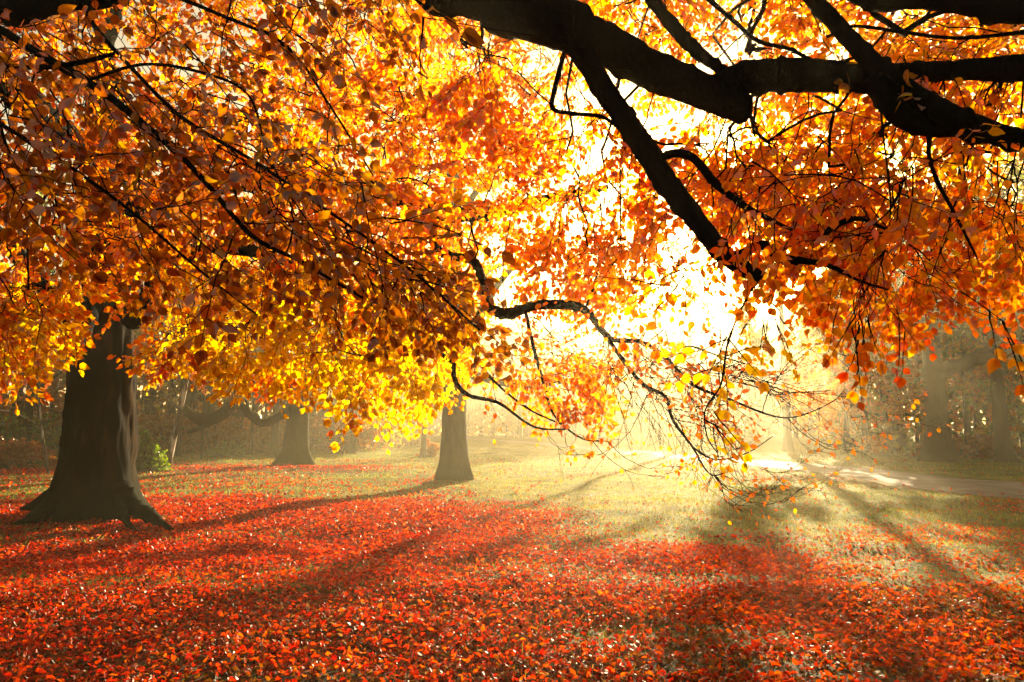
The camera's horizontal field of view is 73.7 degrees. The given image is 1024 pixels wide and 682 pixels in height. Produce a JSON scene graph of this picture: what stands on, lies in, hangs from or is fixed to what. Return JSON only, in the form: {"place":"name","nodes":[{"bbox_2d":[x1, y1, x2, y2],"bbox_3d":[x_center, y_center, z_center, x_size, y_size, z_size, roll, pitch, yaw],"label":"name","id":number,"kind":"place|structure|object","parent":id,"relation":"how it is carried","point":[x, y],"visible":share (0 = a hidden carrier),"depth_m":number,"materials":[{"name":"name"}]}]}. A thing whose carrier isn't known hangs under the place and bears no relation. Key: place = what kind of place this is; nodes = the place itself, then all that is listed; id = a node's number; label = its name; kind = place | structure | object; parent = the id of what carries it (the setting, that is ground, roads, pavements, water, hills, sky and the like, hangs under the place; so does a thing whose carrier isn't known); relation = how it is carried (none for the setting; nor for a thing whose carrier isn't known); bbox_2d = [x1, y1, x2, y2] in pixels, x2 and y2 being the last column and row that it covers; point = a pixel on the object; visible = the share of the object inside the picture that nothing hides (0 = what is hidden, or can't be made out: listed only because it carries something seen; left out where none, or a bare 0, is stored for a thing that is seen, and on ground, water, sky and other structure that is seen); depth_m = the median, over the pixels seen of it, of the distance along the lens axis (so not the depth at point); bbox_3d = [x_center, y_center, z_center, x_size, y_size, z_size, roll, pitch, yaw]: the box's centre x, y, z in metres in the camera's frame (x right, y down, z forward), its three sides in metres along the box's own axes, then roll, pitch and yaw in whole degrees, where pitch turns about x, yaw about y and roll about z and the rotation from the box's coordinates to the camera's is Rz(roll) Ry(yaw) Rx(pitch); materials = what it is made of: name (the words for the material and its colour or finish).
{"place":"outdoors","nodes":[
{"label":"outdoors","id":0,"kind":"place"},
{"bbox_2d":[0,430,1023,681],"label":"ground","id":1,"kind":"structure","parent":0,"point":[712,520],"depth_m":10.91,"materials":[{"name":"red plant"}]},
{"bbox_2d":[0,436,57,468],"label":"bracken","id":2,"kind":"object","parent":1,"relation":"on","point":[11,455],"visible":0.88,"depth_m":26.29,"materials":[{"name":"brown plant"}]},
{"bbox_2d":[0,322,67,473],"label":"birch sapling","id":3,"kind":"object","parent":1,"relation":"on","point":[43,443],"visible":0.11,"depth_m":23.83,"materials":[{"name":"brown plant"}]},
{"bbox_2d":[3,189,81,454],"bbox_3d":[-24.409,-1.011,35.545,10.011,14.546,9.661,0,-7,0],"label":"woodland tree","id":4,"kind":"object","parent":1,"relation":"on","point":[28,412],"visible":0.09,"depth_m":34.56,"materials":[{"name":"brown plant"}]},
{"bbox_2d":[32,426,61,457],"bbox_3d":[-23.291,5.372,35.758,3.900,2.275,3.111,3,-8,-20],"label":"bush","id":5,"kind":"object","parent":1,"relation":"on","point":[54,444],"visible":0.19,"depth_m":35.02,"materials":[{"name":"green plant"}]},
{"bbox_2d":[34,268,65,439],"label":"woodland tree","id":6,"kind":"object","parent":1,"relation":"on","point":[42,367],"visible":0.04,"depth_m":36.66,"materials":[{"name":"brown plant"}]},
{"bbox_2d":[135,429,173,471],"bbox_3d":[-13.280,4.065,24.660,2.068,1.782,1.454,0,-7,0],"label":"bush","id":7,"kind":"object","parent":1,"relation":"on","point":[154,456],"visible":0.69,"depth_m":24.54,"materials":[{"name":"green plant"}]},
{"bbox_2d":[64,215,255,456],"bbox_3d":[-17.642,-0.198,37.227,9.869,13.323,9.079,0,-7,0],"label":"woodland tree","id":8,"kind":"object","parent":1,"relation":"on","point":[177,452],"visible":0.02,"depth_m":36.33,"materials":[{"name":"brown plant"}]},
{"bbox_2d":[135,217,252,452],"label":"woodland tree","id":9,"kind":"object","parent":1,"relation":"on","point":[190,398],"visible":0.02,"depth_m":42.29,"materials":[{"name":"brown plant"}]},
{"bbox_2d":[135,212,256,467],"bbox_3d":[-12.693,-0.015,25.986,5.631,10.168,5.992,0,-7,0],"label":"birch tree","id":10,"kind":"object","parent":1,"relation":"on","point":[173,440],"visible":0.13,"depth_m":25.74,"materials":[{"name":"brown plant"}]},
{"bbox_2d":[145,303,246,459],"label":"woodland tree","id":11,"kind":"object","parent":1,"relation":"on","point":[190,391],"visible":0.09,"depth_m":32.56,"materials":[{"name":"brown plant"}]},
{"bbox_2d":[0,408,406,456],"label":"underwood","id":12,"kind":"object","parent":1,"relation":"on","point":[163,425],"visible":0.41,"depth_m":39.74,"materials":[{"name":"brown plant"}]},
{"bbox_2d":[0,258,407,452],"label":"woods","id":13,"kind":"object","parent":1,"relation":"on","point":[153,401],"visible":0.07,"depth_m":44.80,"materials":[{"name":"brown plant"}]},
{"bbox_2d":[147,211,266,452],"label":"woodland tree","id":14,"kind":"object","parent":1,"relation":"on","point":[209,408],"visible":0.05,"depth_m":40.50,"materials":[{"name":"brown plant"}]},
{"bbox_2d":[205,441,253,456],"bbox_3d":[-14.852,5.845,35.693,2.370,1.298,1.764,-3,-8,21],"label":"bush","id":15,"kind":"object","parent":1,"relation":"on","point":[231,449],"visible":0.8,"depth_m":35.51,"materials":[{"name":"brown plant"}]},
{"bbox_2d":[222,265,292,454],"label":"woodland tree","id":16,"kind":"object","parent":1,"relation":"on","point":[251,438],"visible":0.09,"depth_m":36.35,"materials":[{"name":"brown plant"}]},
{"bbox_2d":[180,237,356,457],"bbox_3d":[-12.753,-0.374,36.863,9.791,13.647,10.428,0,-7,0],"label":"woodland tree","id":17,"kind":"object","parent":1,"relation":"on","point":[274,452],"visible":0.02,"depth_m":35.57,"materials":[{"name":"brown plant"}]},
{"bbox_2d":[178,83,422,465],"bbox_3d":[-9.136,-2.878,29.368,10.933,16.590,10.794,0,-7,0],"label":"lawn tree","id":18,"kind":"object","parent":1,"relation":"on","point":[295,450],"visible":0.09,"depth_m":28.22,"materials":[{"name":"brown plant"}]},
{"bbox_2d":[309,409,358,451],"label":"holly thicket","id":19,"kind":"object","parent":1,"relation":"on","point":[322,412],"visible":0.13,"depth_m":44.30,"materials":[{"name":"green plant"}]},
{"bbox_2d":[310,302,395,451],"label":"woodland tree","id":20,"kind":"object","parent":1,"relation":"on","point":[346,436],"visible":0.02,"depth_m":42.91,"materials":[{"name":"brown plant"}]},
{"bbox_2d":[389,428,420,445],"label":"bush","id":21,"kind":"object","parent":1,"relation":"on","point":[413,441],"visible":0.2,"depth_m":56.72,"materials":[{"name":"brown plant"}]},
{"bbox_2d":[414,438,439,457],"bbox_3d":[-4.345,5.640,35.651,1.452,1.191,1.285,0,-7,0],"label":"bush","id":22,"kind":"object","parent":1,"relation":"on","point":[433,449],"visible":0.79,"depth_m":35.49,"materials":[{"name":"brown plant"}]},
{"bbox_2d":[379,257,500,457],"bbox_3d":[-4.261,0.807,35.249,7.175,10.834,6.850,4,-8,-26],"label":"lawn tree","id":23,"kind":"object","parent":1,"relation":"on","point":[423,452],"visible":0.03,"depth_m":34.42,"materials":[{"name":"brown plant"}]},
{"bbox_2d":[294,4,586,480],"bbox_3d":[-1.944,-3.501,21.466,9.283,15.754,10.211,-6,-9,39],"label":"lawn tree","id":24,"kind":"object","parent":1,"relation":"on","point":[454,463],"visible":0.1,"depth_m":19.98,"materials":[{"name":"plant"}]},
{"bbox_2d":[0,0,968,531],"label":"beech tree","id":25,"kind":"object","parent":1,"relation":"on","point":[96,314],"visible":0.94,"depth_m":5.62,"materials":[{"name":"orange plant"}]},
{"bbox_2d":[0,456,1023,681],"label":"fallen leaves","id":26,"kind":"object","parent":1,"relation":"on","point":[285,648],"visible":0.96,"depth_m":6.21,"materials":[{"name":"red plant"}]},
{"bbox_2d":[375,305,859,437],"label":"distant woods","id":27,"kind":"object","parent":1,"relation":"on","point":[478,418],"visible":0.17,"depth_m":100.91,"materials":[{"name":"yellow plant"}]},
{"bbox_2d":[638,221,742,447],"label":"parkland tree","id":28,"kind":"object","parent":1,"relation":"on","point":[718,308],"visible":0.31,"depth_m":52.45,"materials":[{"name":"brown plant"}]},
{"bbox_2d":[414,0,1023,480],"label":"overhanging beech","id":29,"kind":"object","parent":1,"relation":"on","point":[906,92],"visible":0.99,"depth_m":3.85,"materials":[{"name":"orange plant"}]},
{"bbox_2d":[739,171,796,451],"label":"parkland tree","id":30,"kind":"object","parent":1,"relation":"on","point":[787,445],"visible":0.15,"depth_m":43.19,"materials":[{"name":"brown plant"}]},
{"bbox_2d":[731,224,901,420],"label":"parkland tree","id":31,"kind":"object","parent":1,"relation":"on","point":[755,337],"visible":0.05,"depth_m":46.27,"materials":[{"name":"yellow plant"}]},
{"bbox_2d":[770,270,979,454],"bbox_3d":[20.225,0.774,39.478,10.778,11.877,9.749,0,-7,0],"label":"parkland tree","id":32,"kind":"object","parent":1,"relation":"on","point":[834,383],"visible":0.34,"depth_m":38.84,"materials":[{"name":"yellow plant"}]},
{"bbox_2d":[765,188,994,451],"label":"parkland tree","id":33,"kind":"object","parent":1,"relation":"on","point":[901,442],"visible":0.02,"depth_m":42.00,"materials":[{"name":"brown plant"}]},
{"bbox_2d":[795,131,1023,462],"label":"parkland tree","id":34,"kind":"object","parent":1,"relation":"on","point":[937,447],"visible":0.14,"depth_m":31.14,"materials":[{"name":"brown plant"}]},
{"bbox_2d":[820,152,1023,454],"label":"woods","id":35,"kind":"object","parent":1,"relation":"on","point":[892,445],"visible":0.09,"depth_m":39.37,"materials":[{"name":"brown plant"}]},
{"bbox_2d":[864,124,1023,462],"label":"parkland tree","id":36,"kind":"object","parent":1,"relation":"on","point":[1004,451],"visible":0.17,"depth_m":31.41,"materials":[{"name":"brown plant"}]},
{"bbox_2d":[873,296,1023,445],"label":"parkland tree","id":37,"kind":"object","parent":1,"relation":"on","point":[982,398],"visible":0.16,"depth_m":37.84,"materials":[{"name":"brown plant"}]},
{"bbox_2d":[910,432,1023,458],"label":"bush","id":38,"kind":"object","parent":1,"relation":"on","point":[984,447],"visible":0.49,"depth_m":34.87,"materials":[{"name":"brown plant"}]},
{"bbox_2d":[0,0,1023,429],"label":"sky","id":39,"kind":"structure","parent":0,"point":[717,299],"materials":[{"name":"white"}]},
{"bbox_2d":[417,436,1023,498],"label":"path","id":40,"kind":"structure","parent":0,"point":[973,486],"depth_m":21.32,"materials":[{"name":"beige"}]}
]}

